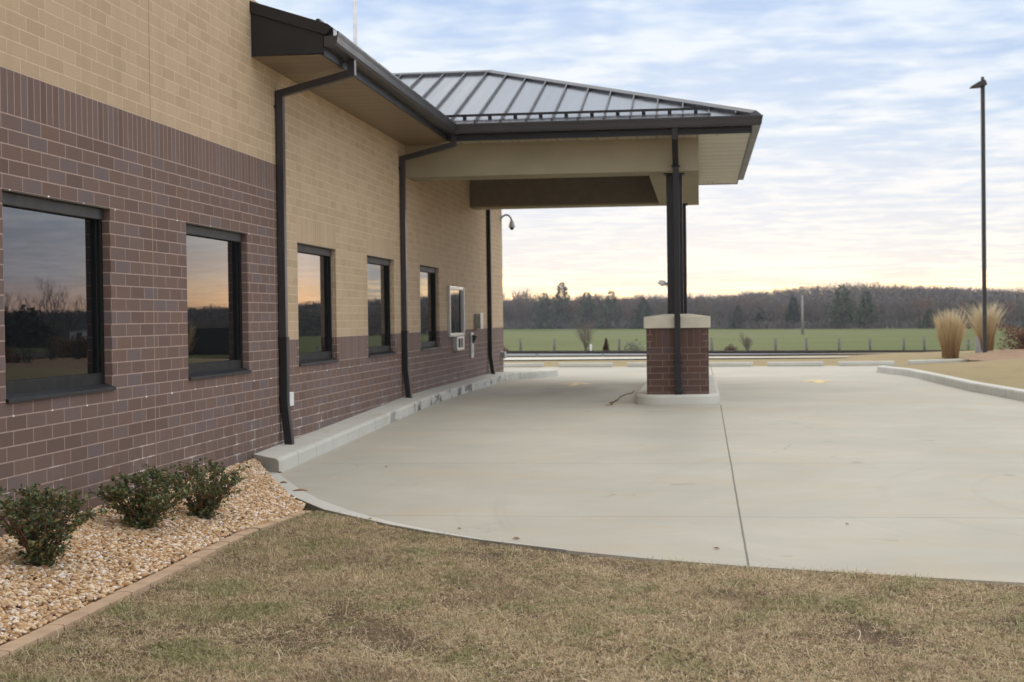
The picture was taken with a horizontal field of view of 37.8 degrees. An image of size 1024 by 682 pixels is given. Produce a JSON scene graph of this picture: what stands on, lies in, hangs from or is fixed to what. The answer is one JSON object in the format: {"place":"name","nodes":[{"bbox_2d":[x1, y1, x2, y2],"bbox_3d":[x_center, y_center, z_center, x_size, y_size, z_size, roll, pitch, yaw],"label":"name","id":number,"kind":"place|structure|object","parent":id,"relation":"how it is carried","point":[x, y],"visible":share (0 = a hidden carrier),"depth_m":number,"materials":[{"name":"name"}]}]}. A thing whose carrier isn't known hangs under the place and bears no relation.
{"place":"outdoors","nodes":[
{"label":"outdoors","id":0,"kind":"place"},
{"bbox_2d":[0,458,305,645],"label":"gravel","id":1,"kind":"structure","parent":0,"point":[265,495],"depth_m":10.07,"materials":[{"name":"beige gravel"}]},
{"bbox_2d":[0,483,113,566],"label":"holly shrub","id":2,"kind":"object","parent":1,"relation":"on","point":[41,550],"visible":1,"depth_m":9.23,"materials":[{"name":"green plant"}]},
{"bbox_2d":[85,464,195,528],"bbox_3d":[-2.645,1.165,10.968,0.708,0.517,0.763,0,1,31],"label":"holly shrub","id":3,"kind":"object","parent":1,"relation":"on","point":[148,511],"visible":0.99,"depth_m":10.90,"materials":[{"name":"green plant"}]},
{"bbox_2d":[162,457,249,519],"bbox_3d":[-2.451,1.172,11.723,0.740,0.531,0.696,-1,1,7],"label":"holly shrub","id":4,"kind":"object","parent":1,"relation":"on","point":[207,502],"visible":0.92,"depth_m":11.71,"materials":[{"name":"green plant"}]},
{"bbox_2d":[18,352,915,637],"bbox_3d":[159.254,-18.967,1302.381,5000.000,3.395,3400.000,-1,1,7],"label":"ground","id":5,"kind":"structure","parent":0,"point":[184,558],"depth_m":10.29,"materials":[{"name":"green plant"}]},
{"bbox_2d":[0,651,8,662],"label":"edging block","id":6,"kind":"structure","parent":5,"relation":"on","point":[3,654],"depth_m":7.41,"materials":[{"name":"beige concrete"}]},
{"bbox_2d":[0,637,37,656],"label":"edging block","id":7,"kind":"structure","parent":5,"relation":"on","point":[13,645],"depth_m":7.64,"materials":[{"name":"beige concrete"}]},
{"bbox_2d":[21,625,63,644],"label":"edging block","id":8,"kind":"structure","parent":5,"relation":"on","point":[43,631],"depth_m":7.94,"materials":[{"name":"beige concrete"}]},
{"bbox_2d":[46,613,87,629],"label":"edging block","id":9,"kind":"structure","parent":5,"relation":"on","point":[67,621],"depth_m":8.25,"materials":[{"name":"beige concrete"}]},
{"bbox_2d":[71,602,109,616],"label":"edging block","id":10,"kind":"structure","parent":5,"relation":"on","point":[92,608],"depth_m":8.58,"materials":[{"name":"beige concrete"}]},
{"bbox_2d":[96,592,130,606],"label":"edging block","id":11,"kind":"structure","parent":5,"relation":"on","point":[112,599],"depth_m":8.90,"materials":[{"name":"beige concrete"}]},
{"bbox_2d":[115,582,150,596],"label":"edging block","id":12,"kind":"structure","parent":5,"relation":"on","point":[135,588],"depth_m":9.21,"materials":[{"name":"beige concrete"}]},
{"bbox_2d":[135,574,168,586],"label":"edging block","id":13,"kind":"structure","parent":5,"relation":"on","point":[154,579],"depth_m":9.53,"materials":[{"name":"beige concrete"}]},
{"bbox_2d":[154,565,185,578],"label":"edging block","id":14,"kind":"structure","parent":5,"relation":"on","point":[171,571],"depth_m":9.84,"materials":[{"name":"beige concrete"}]},
{"bbox_2d":[170,557,201,569],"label":"edging block","id":15,"kind":"structure","parent":5,"relation":"on","point":[188,561],"depth_m":10.18,"materials":[{"name":"beige concrete"}]},
{"bbox_2d":[186,550,215,561],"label":"edging block","id":16,"kind":"structure","parent":5,"relation":"on","point":[205,555],"depth_m":10.49,"materials":[{"name":"beige concrete"}]},
{"bbox_2d":[203,542,229,554],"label":"edging block","id":17,"kind":"structure","parent":5,"relation":"on","point":[218,546],"depth_m":10.80,"materials":[{"name":"beige concrete"}]},
{"bbox_2d":[219,535,244,546],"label":"edging block","id":18,"kind":"structure","parent":5,"relation":"on","point":[231,539],"depth_m":11.12,"materials":[{"name":"beige concrete"}]},
{"bbox_2d":[232,529,258,537],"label":"edging block","id":19,"kind":"structure","parent":5,"relation":"on","point":[245,532],"depth_m":11.42,"materials":[{"name":"beige concrete"}]},
{"bbox_2d":[248,522,276,531],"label":"edging block","id":20,"kind":"structure","parent":5,"relation":"on","point":[263,526],"depth_m":11.73,"materials":[{"name":"beige concrete"}]},
{"bbox_2d":[268,516,292,523],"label":"edging block","id":21,"kind":"structure","parent":5,"relation":"on","point":[283,519],"depth_m":12.04,"materials":[{"name":"beige concrete"}]},
{"bbox_2d":[284,510,310,517],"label":"edging block","id":22,"kind":"structure","parent":5,"relation":"on","point":[298,513],"depth_m":12.36,"materials":[{"name":"beige concrete"}]},
{"bbox_2d":[0,0,762,536],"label":"brick building","id":23,"kind":"structure","parent":5,"relation":"on","point":[226,226],"depth_m":15.49,"materials":[{"name":"brown brick"}]},
{"bbox_2d":[2,189,115,402],"bbox_3d":[-3.318,-0.314,10.881,0.137,1.431,1.853,-1,1,7],"label":"window","id":24,"kind":"structure","parent":23,"relation":"in","point":[53,250],"depth_m":10.91,"materials":[{"name":"glass"}]},
{"bbox_2d":[186,222,251,379],"bbox_3d":[-2.870,-0.374,14.442,0.137,1.431,1.853,-1,1,7],"label":"window","id":25,"kind":"structure","parent":23,"relation":"in","point":[214,278],"depth_m":14.55,"materials":[{"name":"glass"}]},
{"bbox_2d":[290,392,293,405],"bbox_3d":[-2.492,0.650,16.729,0.062,0.168,0.185,-1,1,7],"label":"junction box","id":26,"kind":"object","parent":23,"relation":"attached to","point":[291,398],"visible":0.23,"depth_m":16.72,"materials":[{"name":"white plastic"}]},
{"bbox_2d":[297,242,338,365],"bbox_3d":[-2.401,-0.438,18.169,0.137,1.431,1.851,-1,1,7],"label":"window","id":27,"kind":"structure","parent":23,"relation":"in","point":[314,262],"depth_m":18.35,"materials":[{"name":"glass"}]},
{"bbox_2d":[367,255,396,356],"bbox_3d":[-1.946,-0.499,21.785,0.137,1.431,1.851,-1,1,7],"label":"window","id":28,"kind":"structure","parent":23,"relation":"in","point":[378,268],"depth_m":22.02,"materials":[{"name":"glass"}]},
{"bbox_2d":[420,265,440,350],"bbox_3d":[-1.452,-0.566,25.713,0.137,1.431,1.843,-1,1,7],"label":"window","id":29,"kind":"structure","parent":23,"relation":"in","point":[427,273],"depth_m":26.01,"materials":[{"name":"glass"}]},
{"bbox_2d":[447,285,464,336],"bbox_3d":[-1.111,-0.560,28.286,0.170,0.950,1.710,-1,1,7],"label":"teller window","id":30,"kind":"structure","parent":23,"relation":"in","point":[455,295],"depth_m":28.23,"materials":[{"name":"metal"}]},
{"bbox_2d":[470,333,476,357],"bbox_3d":[-0.764,0.085,30.259,0.120,0.510,0.310,-1,1,7],"label":"card dispenser","id":31,"kind":"object","parent":23,"relation":"attached to","point":[473,337],"visible":1,"depth_m":30.19,"materials":[{"name":"metal"}]},
{"bbox_2d":[474,313,482,328],"bbox_3d":[-0.688,-0.412,30.821,0.142,0.325,0.360,-1,1,7],"label":"intercom box","id":32,"kind":"object","parent":23,"relation":"attached to","point":[478,320],"visible":1,"depth_m":30.66,"materials":[{"name":"grey metal"}]},
{"bbox_2d":[500,351,505,358],"bbox_3d":[-0.200,0.333,34.799,0.100,0.190,0.330,-1,1,7],"label":"outlet cover","id":33,"kind":"object","parent":23,"relation":"attached to","point":[502,355],"visible":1,"depth_m":34.66,"materials":[{"name":"grey metal"}]},
{"bbox_2d":[500,214,514,229],"bbox_3d":[-0.102,-2.783,34.951,0.356,0.378,0.158,-1,1,7],"label":"security camera","id":34,"kind":"object","parent":23,"relation":"attached to","point":[511,225],"visible":1,"depth_m":34.91,"materials":[{"name":"grey metal"}]},
{"bbox_2d":[658,280,666,286],"bbox_3d":[2.386,-0.910,23.642,0.155,0.108,0.100,-1,1,7],"label":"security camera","id":35,"kind":"object","parent":23,"relation":"attached to","point":[662,283],"visible":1,"depth_m":23.61,"materials":[{"name":"white plastic"}]},
{"bbox_2d":[254,369,557,472],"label":"kerb","id":36,"kind":"structure","parent":5,"relation":"on","point":[282,457],"depth_m":19.52,"materials":[{"name":"concrete"}]},
{"bbox_2d":[268,471,566,552],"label":"ribbon kerb","id":37,"kind":"structure","parent":5,"relation":"on","point":[289,487],"depth_m":12.50,"materials":[{"name":"concrete"}]},
{"bbox_2d":[877,364,1023,400],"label":"kerb","id":38,"kind":"structure","parent":5,"relation":"on","point":[987,388],"depth_m":26.78,"materials":[{"name":"concrete"}]},
{"bbox_2d":[0,509,1023,681],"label":"lawn","id":39,"kind":"structure","parent":0,"point":[874,638],"depth_m":7.98,"materials":[{"name":"brown plant"}]},
{"bbox_2d":[255,0,1023,301],"label":"sky","id":40,"kind":"structure","parent":0,"point":[864,165],"materials":[{"name":"blue"}]},
{"bbox_2d":[280,365,1023,585],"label":"concrete drive","id":41,"kind":"structure","parent":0,"point":[788,468],"depth_m":14.76,"materials":[{"name":"grey concrete"}]},
{"bbox_2d":[353,0,356,44],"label":"flagpole","id":42,"kind":"object","parent":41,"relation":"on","point":[355,21],"visible":0.2,"depth_m":42.91,"materials":[{"name":"metal"}]},
{"bbox_2d":[504,363,543,366],"bbox_3d":[-0.203,0.739,45.940,2.391,0.125,0.158,-1,1,15],"label":"wheel stop","id":43,"kind":"object","parent":41,"relation":"on","point":[523,364],"visible":0.56,"depth_m":45.72,"materials":[{"name":"concrete"}]},
{"bbox_2d":[563,382,590,385],"bbox_3d":[1.294,0.877,30.510,0.717,0.004,1.590,0,1,26],"label":"painted arrow","id":44,"kind":"object","parent":41,"relation":"on","point":[574,384],"visible":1,"depth_m":30.67,"materials":[{"name":"yellow paint"}]},
{"bbox_2d":[558,363,612,366],"bbox_3d":[2.220,0.718,45.171,1.686,0.125,0.158,0,1,19],"label":"wheel stop","id":45,"kind":"object","parent":41,"relation":"on","point":[585,364],"visible":1,"depth_m":45.09,"materials":[{"name":"concrete"}]},
{"bbox_2d":[609,390,633,404],"bbox_3d":[1.851,0.939,25.013,0.112,0.038,4.160,-1,1,10],"label":"dry vine","id":46,"kind":"object","parent":41,"relation":"on","point":[618,398],"visible":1,"depth_m":24.15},
{"bbox_2d":[627,362,646,366],"bbox_3d":[4.309,0.700,44.555,1.754,0.125,0.158,0,1,16],"label":"wheel stop","id":47,"kind":"object","parent":41,"relation":"on","point":[636,364],"visible":0.44,"depth_m":44.65,"materials":[{"name":"concrete"}]},
{"bbox_2d":[635,375,719,404],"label":"column base","id":48,"kind":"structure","parent":41,"relation":"on","point":[642,396],"depth_m":23.07,"materials":[{"name":"concrete"}]},
{"bbox_2d":[709,362,752,365],"bbox_3d":[6.200,0.683,44.045,1.789,0.125,0.158,-1,1,15],"label":"wheel stop","id":49,"kind":"object","parent":41,"relation":"on","point":[730,363],"visible":0.55,"depth_m":43.90,"materials":[{"name":"concrete"}]},
{"bbox_2d":[767,361,822,365],"bbox_3d":[8.236,0.664,43.486,1.600,0.125,0.158,-1,1,12],"label":"wheel stop","id":50,"kind":"object","parent":41,"relation":"on","point":[816,363],"visible":1,"depth_m":43.41,"materials":[{"name":"concrete"}]},
{"bbox_2d":[808,380,827,382],"bbox_3d":[6.215,0.817,30.293,0.717,0.004,1.590,0,1,26],"label":"painted arrow","id":51,"kind":"object","parent":41,"relation":"on","point":[817,381],"visible":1,"depth_m":30.62,"materials":[{"name":"yellow paint"}]},
{"bbox_2d":[838,361,893,365],"bbox_3d":[10.237,0.642,43.204,1.600,0.125,0.158,-1,1,2],"label":"wheel stop","id":52,"kind":"object","parent":41,"relation":"on","point":[850,363],"visible":0.99,"depth_m":43.13,"materials":[{"name":"concrete"}]},
{"bbox_2d":[504,356,847,359],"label":"pavement","id":53,"kind":"structure","parent":0,"point":[548,358],"depth_m":51.50,"materials":[{"name":"concrete"}]},
{"bbox_2d":[506,353,891,355],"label":"road","id":54,"kind":"structure","parent":0,"point":[709,354],"depth_m":59.88,"materials":[{"name":"grey asphalt"}]},
{"bbox_2d":[504,349,1008,366],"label":"grass slope","id":55,"kind":"structure","parent":0,"point":[900,358],"depth_m":49.18,"materials":[{"name":"plant"}]},
{"bbox_2d":[506,354,867,356],"bbox_3d":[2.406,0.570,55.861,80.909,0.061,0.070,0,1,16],"label":"road","id":56,"kind":"structure","parent":55,"relation":"on","point":[709,355],"depth_m":54.19,"materials":[{"name":"grey asphalt"}]},
{"bbox_2d":[975,337,981,352],"bbox_3d":[15.257,0.222,48.770,0.279,0.720,0.050,-1,1,7],"label":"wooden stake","id":57,"kind":"object","parent":55,"relation":"on","point":[978,349],"visible":0.56,"depth_m":48.75,"materials":[{"name":"grey wood"}]},
{"bbox_2d":[961,298,1015,350],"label":"ornamental grass","id":58,"kind":"object","parent":55,"relation":"on","point":[993,319],"depth_m":48.90,"materials":[{"name":"plant"}]},
{"bbox_2d":[503,327,1022,350],"bbox_3d":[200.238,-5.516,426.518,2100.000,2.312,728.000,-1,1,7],"label":"field","id":59,"kind":"structure","parent":0,"point":[787,339],"depth_m":214.10,"materials":[{"name":"green plant"}]},
{"bbox_2d":[519,339,521,350],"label":"fence post","id":60,"kind":"object","parent":59,"relation":"on","point":[520,344],"visible":0.59,"depth_m":107.97,"materials":[{"name":"grey wood"}]},
{"bbox_2d":[529,292,557,328],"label":"pine tree","id":61,"kind":"object","parent":59,"relation":"on","point":[540,304],"visible":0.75,"depth_m":628.33,"materials":[{"name":"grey plant"}]},
{"bbox_2d":[553,339,555,350],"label":"fence post","id":62,"kind":"object","parent":59,"relation":"on","point":[554,344],"visible":0.59,"depth_m":107.64,"materials":[{"name":"grey wood"}]},
{"bbox_2d":[542,282,576,328],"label":"pine tree","id":63,"kind":"object","parent":59,"relation":"on","point":[555,313],"visible":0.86,"depth_m":619.23,"materials":[{"name":"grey plant"}]},
{"bbox_2d":[569,292,599,328],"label":"pine tree","id":64,"kind":"object","parent":59,"relation":"on","point":[585,303],"visible":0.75,"depth_m":605.93,"materials":[{"name":"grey plant"}]},
{"bbox_2d":[573,320,596,350],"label":"bare shrub","id":65,"kind":"object","parent":59,"relation":"on","point":[585,340],"visible":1,"depth_m":95.33,"materials":[{"name":"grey plant"}]},
{"bbox_2d":[602,338,609,350],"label":"young cedar","id":66,"kind":"object","parent":59,"relation":"on","point":[606,347],"visible":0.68,"depth_m":96.17,"materials":[{"name":"brown plant"}]},
{"bbox_2d":[593,289,624,328],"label":"pine tree","id":67,"kind":"object","parent":59,"relation":"on","point":[605,307],"visible":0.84,"depth_m":592.75,"materials":[{"name":"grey plant"}]},
{"bbox_2d":[620,338,645,350],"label":"weed clump","id":68,"kind":"object","parent":59,"relation":"on","point":[633,344],"visible":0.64,"depth_m":95.94,"materials":[{"name":"green plant"}]},
{"bbox_2d":[628,297,653,328],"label":"cedar tree","id":69,"kind":"object","parent":59,"relation":"on","point":[638,311],"visible":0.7,"depth_m":572.73,"materials":[{"name":"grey plant"}]},
{"bbox_2d":[724,344,737,349],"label":"weed clump","id":70,"kind":"object","parent":59,"relation":"on","point":[730,347],"visible":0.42,"depth_m":95.17,"materials":[{"name":"brown plant"}]},
{"bbox_2d":[727,305,745,328],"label":"cedar tree","id":71,"kind":"object","parent":59,"relation":"on","point":[739,310],"visible":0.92,"depth_m":521.74,"materials":[{"name":"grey plant"}]},
{"bbox_2d":[739,332,752,349],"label":"bare shrub","id":72,"kind":"object","parent":59,"relation":"on","point":[746,344],"visible":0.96,"depth_m":94.06,"materials":[{"name":"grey plant"}]},
{"bbox_2d":[750,306,767,328],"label":"cedar tree","id":73,"kind":"object","parent":59,"relation":"on","point":[759,318],"visible":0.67,"depth_m":510.12,"materials":[{"name":"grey plant"}]},
{"bbox_2d":[774,338,776,349],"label":"fence post","id":74,"kind":"object","parent":59,"relation":"on","point":[775,343],"visible":0.59,"depth_m":105.65,"materials":[{"name":"grey wood"}]},
{"bbox_2d":[782,294,800,328],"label":"cedar tree","id":75,"kind":"object","parent":59,"relation":"on","point":[791,305],"visible":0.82,"depth_m":493.66,"materials":[{"name":"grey plant"}]},
{"bbox_2d":[798,295,805,333],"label":"utility pole","id":76,"kind":"object","parent":59,"relation":"on","point":[802,320],"visible":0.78,"depth_m":306.97,"materials":[{"name":"grey wood"}]},
{"bbox_2d":[805,338,807,349],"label":"fence post","id":77,"kind":"object","parent":59,"relation":"on","point":[806,345],"visible":0.59,"depth_m":105.44,"materials":[{"name":"grey wood"}]},
{"bbox_2d":[548,337,940,350],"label":"wire fence","id":78,"kind":"object","parent":77,"relation":"attached to","point":[744,348],"depth_m":105.96,"materials":[{"name":"metal"}]},
{"bbox_2d":[838,338,840,349],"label":"fence post","id":79,"kind":"object","parent":59,"relation":"on","point":[839,345],"visible":0.59,"depth_m":105.13,"materials":[{"name":"grey wood"}]},
{"bbox_2d":[824,284,856,328],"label":"pine tree","id":80,"kind":"object","parent":59,"relation":"on","point":[835,319],"visible":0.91,"depth_m":467.92,"materials":[{"name":"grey plant"}]},
{"bbox_2d":[853,290,877,328],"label":"pine tree","id":81,"kind":"object","parent":59,"relation":"on","point":[864,306],"visible":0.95,"depth_m":455.51,"materials":[{"name":"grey plant"}]},
{"bbox_2d":[923,337,925,349],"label":"fence post","id":82,"kind":"object","parent":59,"relation":"on","point":[924,346],"visible":0.59,"depth_m":104.37,"materials":[{"name":"grey wood"}]},
{"bbox_2d":[918,308,936,328],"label":"cedar tree","id":83,"kind":"object","parent":59,"relation":"on","point":[925,319],"visible":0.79,"depth_m":424.20,"materials":[{"name":"green plant"}]},
{"bbox_2d":[967,339,969,349],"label":"fence post","id":84,"kind":"object","parent":59,"relation":"on","point":[968,344],"visible":0.59,"depth_m":103.97,"materials":[{"name":"grey wood"}]},
{"bbox_2d":[962,300,979,327],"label":"cedar tree","id":85,"kind":"object","parent":59,"relation":"on","point":[968,310],"visible":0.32,"depth_m":401.69,"materials":[{"name":"green plant"}]},
{"bbox_2d":[550,312,1016,329],"bbox_3d":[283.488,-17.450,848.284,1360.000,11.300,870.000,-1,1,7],"label":"hill","id":86,"kind":"structure","parent":0,"point":[796,325],"depth_m":573.60,"materials":[{"name":"brown plant"}]},
{"bbox_2d":[503,281,1023,328],"bbox_3d":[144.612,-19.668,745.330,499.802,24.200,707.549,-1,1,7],"label":"woodland","id":87,"kind":"object","parent":86,"relation":"on","point":[904,305],"visible":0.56,"depth_m":553.48,"materials":[{"name":"plant"}]},
{"bbox_2d":[907,359,969,363],"bbox_3d":[12.557,0.603,43.940,2.081,0.125,0.158,-1,1,-19],"label":"wheel stop","id":88,"kind":"object","parent":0,"point":[934,361],"visible":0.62,"depth_m":43.84,"materials":[{"name":"concrete"}]},
{"bbox_2d":[930,308,976,357],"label":"ornamental grass","id":89,"kind":"object","parent":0,"point":[950,330],"depth_m":46.16,"materials":[{"name":"plant"}]},
{"bbox_2d":[890,358,1023,388],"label":"grass verge","id":90,"kind":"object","parent":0,"point":[1008,372],"depth_m":30.53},
{"bbox_2d":[962,349,1023,360],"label":"mulch bed","id":91,"kind":"object","parent":90,"relation":"on","point":[1002,354],"visible":0.86,"depth_m":43.53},
{"bbox_2d":[969,77,986,352],"bbox_3d":[14.605,-3.808,46.689,0.494,8.860,0.404,-1,1,7],"label":"lamp post","id":92,"kind":"object","parent":91,"relation":"on","point":[981,84],"visible":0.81,"depth_m":46.62,"materials":[{"name":"metal"}]},
{"bbox_2d":[996,322,1023,349],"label":"winter hedge","id":93,"kind":"object","parent":91,"relation":"on","point":[1020,337],"visible":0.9,"depth_m":48.04,"materials":[{"name":"brown plant"}]},
{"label":"ballast bed","id":94,"kind":"structure","parent":0,"visible":0},
{"bbox_2d":[504,350,970,353],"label":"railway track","id":95,"kind":"structure","parent":94,"relation":"on","point":[710,351],"depth_m":65.45,"materials":[{"name":"metal"}]}
]}

